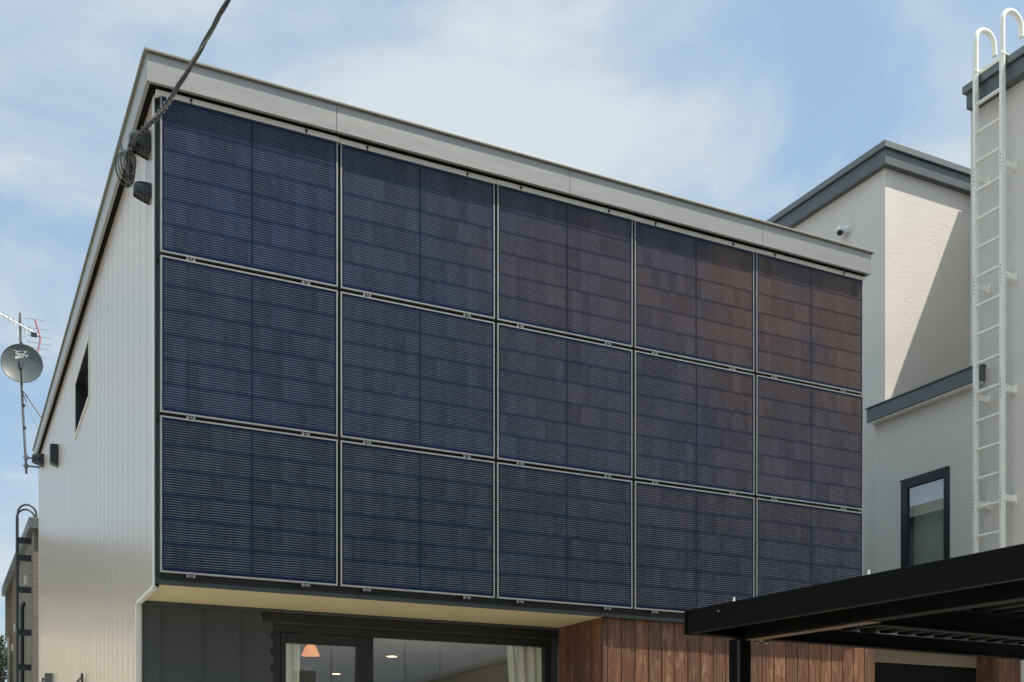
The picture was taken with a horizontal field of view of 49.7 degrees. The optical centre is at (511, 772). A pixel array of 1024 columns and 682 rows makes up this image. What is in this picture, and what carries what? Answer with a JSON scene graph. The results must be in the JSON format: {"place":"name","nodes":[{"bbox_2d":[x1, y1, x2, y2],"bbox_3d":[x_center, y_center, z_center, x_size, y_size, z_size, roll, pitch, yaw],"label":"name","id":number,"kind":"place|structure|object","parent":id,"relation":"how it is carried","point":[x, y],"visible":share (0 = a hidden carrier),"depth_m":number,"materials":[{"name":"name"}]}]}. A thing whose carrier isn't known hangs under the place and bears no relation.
{"place":"outdoors","nodes":[
{"label":"outdoors","id":0,"kind":"place"},
{"bbox_2d":[2,517,38,681],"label":"brick house","id":1,"kind":"structure","parent":0,"point":[28,614],"depth_m":24.20,"materials":[{"name":"beige brick"}]},
{"bbox_2d":[5,637,9,681],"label":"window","id":2,"kind":"structure","parent":1,"relation":"in","point":[7,645],"depth_m":32.54,"materials":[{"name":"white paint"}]},
{"bbox_2d":[16,504,37,681],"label":"roof ladder","id":3,"kind":"object","parent":1,"relation":"attached to","point":[21,589],"visible":0.96,"depth_m":22.22,"materials":[{"name":"metal"}]},
{"bbox_2d":[0,0,1023,657],"label":"sky","id":4,"kind":"structure","parent":0,"point":[745,107],"materials":[{"name":"blue"}]},
{"bbox_2d":[767,45,1023,681],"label":"neighbour house","id":5,"kind":"structure","parent":0,"point":[904,213],"depth_m":14.00,"materials":[{"name":"paint"}]},
{"bbox_2d":[835,225,849,236],"bbox_3d":[4.411,-7.256,14.807,0.187,0.167,0.152,0,0,-26],"label":"security camera","id":6,"kind":"object","parent":5,"relation":"attached to","point":[842,231],"visible":1,"depth_m":14.76,"materials":[{"name":"white plastic"}]},
{"bbox_2d":[899,466,949,567],"bbox_3d":[5.092,-3.016,13.464,0.222,1.232,0.774,0,0,-26],"label":"window","id":7,"kind":"structure","parent":5,"relation":"in","point":[925,500],"depth_m":13.55,"materials":[{"name":"clear glass"}]},
{"bbox_2d":[972,8,1023,552],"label":"wall ladder","id":8,"kind":"object","parent":5,"relation":"attached to","point":[1004,275],"depth_m":12.29,"materials":[{"name":"white metal"}]},
{"label":"ground","id":9,"kind":"structure","parent":0,"visible":0},
{"bbox_2d":[0,634,4,681],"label":"tree","id":10,"kind":"object","parent":9,"relation":"on","point":[2,662],"visible":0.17,"depth_m":48.79,"materials":[{"name":"green plant"}]},
{"bbox_2d":[32,47,1019,681],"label":"house","id":11,"kind":"structure","parent":9,"relation":"on","point":[116,605],"depth_m":9.84,"materials":[{"name":"beige metal"}]},
{"bbox_2d":[19,313,40,473],"bbox_3d":[-8.560,-6.815,19.846,0.534,2.872,0.280,0,0,24],"label":"aerial mast","id":12,"kind":"object","parent":11,"relation":"attached to","point":[26,458],"visible":0.79,"depth_m":19.84,"materials":[{"name":"metal"}]},
{"bbox_2d":[0,344,42,384],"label":"satellite dish","id":13,"kind":"object","parent":12,"relation":"attached to","point":[21,363],"visible":1,"depth_m":19.66,"materials":[{"name":"grey paint"}]},
{"bbox_2d":[0,312,51,357],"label":"yagi aerial","id":14,"kind":"object","parent":12,"relation":"attached to","point":[34,334],"visible":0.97,"depth_m":19.92,"materials":[{"name":"white paint"}]},
{"bbox_2d":[42,673,51,681],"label":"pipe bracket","id":15,"kind":"object","parent":11,"relation":"attached to","point":[47,677],"visible":1,"depth_m":17.09,"materials":[{"name":"metal"}]},
{"bbox_2d":[76,673,83,681],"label":"folding bracket","id":16,"kind":"object","parent":11,"relation":"attached to","point":[80,678],"visible":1,"depth_m":12.59,"materials":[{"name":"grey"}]},
{"bbox_2d":[74,334,89,439],"bbox_3d":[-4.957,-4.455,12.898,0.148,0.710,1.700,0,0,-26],"label":"window","id":17,"kind":"structure","parent":11,"relation":"in","point":[83,374],"depth_m":13.43,"materials":[{"name":"black glass"}]},
{"bbox_2d":[115,0,230,187],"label":"service cable","id":18,"kind":"object","parent":11,"relation":"attached to","point":[130,160],"visible":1,"depth_m":7.95,"materials":[{"name":"grey plastic"}]},
{"bbox_2d":[155,89,338,288],"bbox_3d":[-1.968,-4.344,8.311,1.370,1.189,0.074,0,0,-26],"label":"solar panel","id":19,"kind":"object","parent":11,"relation":"attached to","point":[241,190],"visible":1,"depth_m":8.28,"materials":[{"name":"glass"}]},
{"bbox_2d":[160,255,337,437],"bbox_3d":[-1.956,-3.169,8.310,1.330,1.159,0.040,0,0,-27],"label":"solar panel","id":20,"kind":"object","parent":11,"relation":"attached to","point":[244,348],"visible":1,"depth_m":8.28,"materials":[{"name":"glass"}]},
{"bbox_2d":[160,415,337,586],"bbox_3d":[-1.957,-2.009,8.312,1.330,1.159,0.039,0,0,-27],"label":"solar panel","id":21,"kind":"object","parent":11,"relation":"attached to","point":[239,502],"visible":1,"depth_m":8.29,"materials":[{"name":"glass"}]},
{"bbox_2d":[286,643,299,681],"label":"curtain","id":22,"kind":"object","parent":11,"relation":"hanging from","point":[292,662],"visible":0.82,"depth_m":9.48,"materials":[{"name":"beige fabric"}]},
{"bbox_2d":[301,644,319,656],"bbox_3d":[-1.828,-1.150,10.033,0.168,0.180,0.168,0,0,-26],"label":"pendant lamp","id":23,"kind":"object","parent":11,"relation":"hanging from","point":[310,650],"visible":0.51,"depth_m":9.98,"materials":[{"name":"orange metal"}]},
{"bbox_2d":[271,624,550,681],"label":"window","id":24,"kind":"structure","parent":11,"relation":"in","point":[361,639],"depth_m":9.66,"materials":[{"name":"black metal"}]},
{"bbox_2d":[338,138,495,319],"bbox_3d":[-0.748,-4.344,8.921,1.351,1.189,0.074,0,0,-26],"label":"solar panel","id":25,"kind":"object","parent":11,"relation":"attached to","point":[416,231],"visible":1,"depth_m":8.89,"materials":[{"name":"glass"}]},
{"bbox_2d":[339,291,494,458],"bbox_3d":[-0.745,-3.169,8.915,1.330,1.159,0.039,0,0,-26],"label":"solar panel","id":26,"kind":"object","parent":11,"relation":"attached to","point":[414,377],"visible":1,"depth_m":8.89,"materials":[{"name":"glass"}]},
{"bbox_2d":[339,440,494,598],"bbox_3d":[-0.745,-2.009,8.915,1.330,1.159,0.039,0,0,-26],"label":"solar panel","id":27,"kind":"object","parent":11,"relation":"attached to","point":[416,521],"visible":1,"depth_m":8.89,"materials":[{"name":"glass"}]},
{"bbox_2d":[506,646,541,681],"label":"curtain","id":28,"kind":"object","parent":11,"relation":"hanging from","point":[524,664],"visible":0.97,"depth_m":10.46,"materials":[{"name":"beige fabric"}]},
{"bbox_2d":[496,323,631,478],"bbox_3d":[0.467,-3.169,9.518,1.330,1.159,0.039,0,0,-27],"label":"solar panel","id":29,"kind":"object","parent":11,"relation":"attached to","point":[564,402],"visible":1,"depth_m":9.49,"materials":[{"name":"glass"}]},
{"bbox_2d":[495,462,632,609],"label":"solar panel","id":30,"kind":"object","parent":11,"relation":"attached to","point":[563,537],"visible":1,"depth_m":9.49,"materials":[{"name":"glass"}]},
{"bbox_2d":[495,179,633,347],"bbox_3d":[0.465,-4.344,9.523,1.351,1.189,0.074,0,0,-26],"label":"solar panel","id":31,"kind":"object","parent":11,"relation":"attached to","point":[564,265],"visible":1,"depth_m":9.49,"materials":[{"name":"glass"}]},
{"bbox_2d":[633,481,753,613],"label":"solar panel","id":32,"kind":"object","parent":11,"relation":"attached to","point":[693,548],"visible":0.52,"depth_m":10.07,"materials":[{"name":"glass"}]},
{"bbox_2d":[633,216,754,372],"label":"solar panel","id":33,"kind":"object","parent":11,"relation":"attached to","point":[693,296],"visible":1,"depth_m":10.09,"materials":[{"name":"glass"}]},
{"bbox_2d":[633,350,754,495],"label":"solar panel","id":34,"kind":"object","parent":11,"relation":"attached to","point":[694,424],"visible":1,"depth_m":10.09,"materials":[{"name":"glass"}]},
{"bbox_2d":[754,375,862,510],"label":"solar panel","id":35,"kind":"object","parent":11,"relation":"attached to","point":[808,444],"visible":1,"depth_m":10.69,"materials":[{"name":"glass"}]},
{"bbox_2d":[754,498,862,596],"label":"solar panel","id":36,"kind":"object","parent":11,"relation":"attached to","point":[796,545],"visible":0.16,"depth_m":10.66,"materials":[{"name":"glass"}]},
{"bbox_2d":[754,248,863,394],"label":"solar panel","id":37,"kind":"object","parent":11,"relation":"attached to","point":[808,322],"visible":1,"depth_m":10.69,"materials":[{"name":"glass"}]},
{"bbox_2d":[684,543,1023,681],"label":"carport","id":38,"kind":"object","parent":9,"relation":"on","point":[973,598],"visible":1,"depth_m":6.18,"materials":[{"name":"black paint"}]}
]}

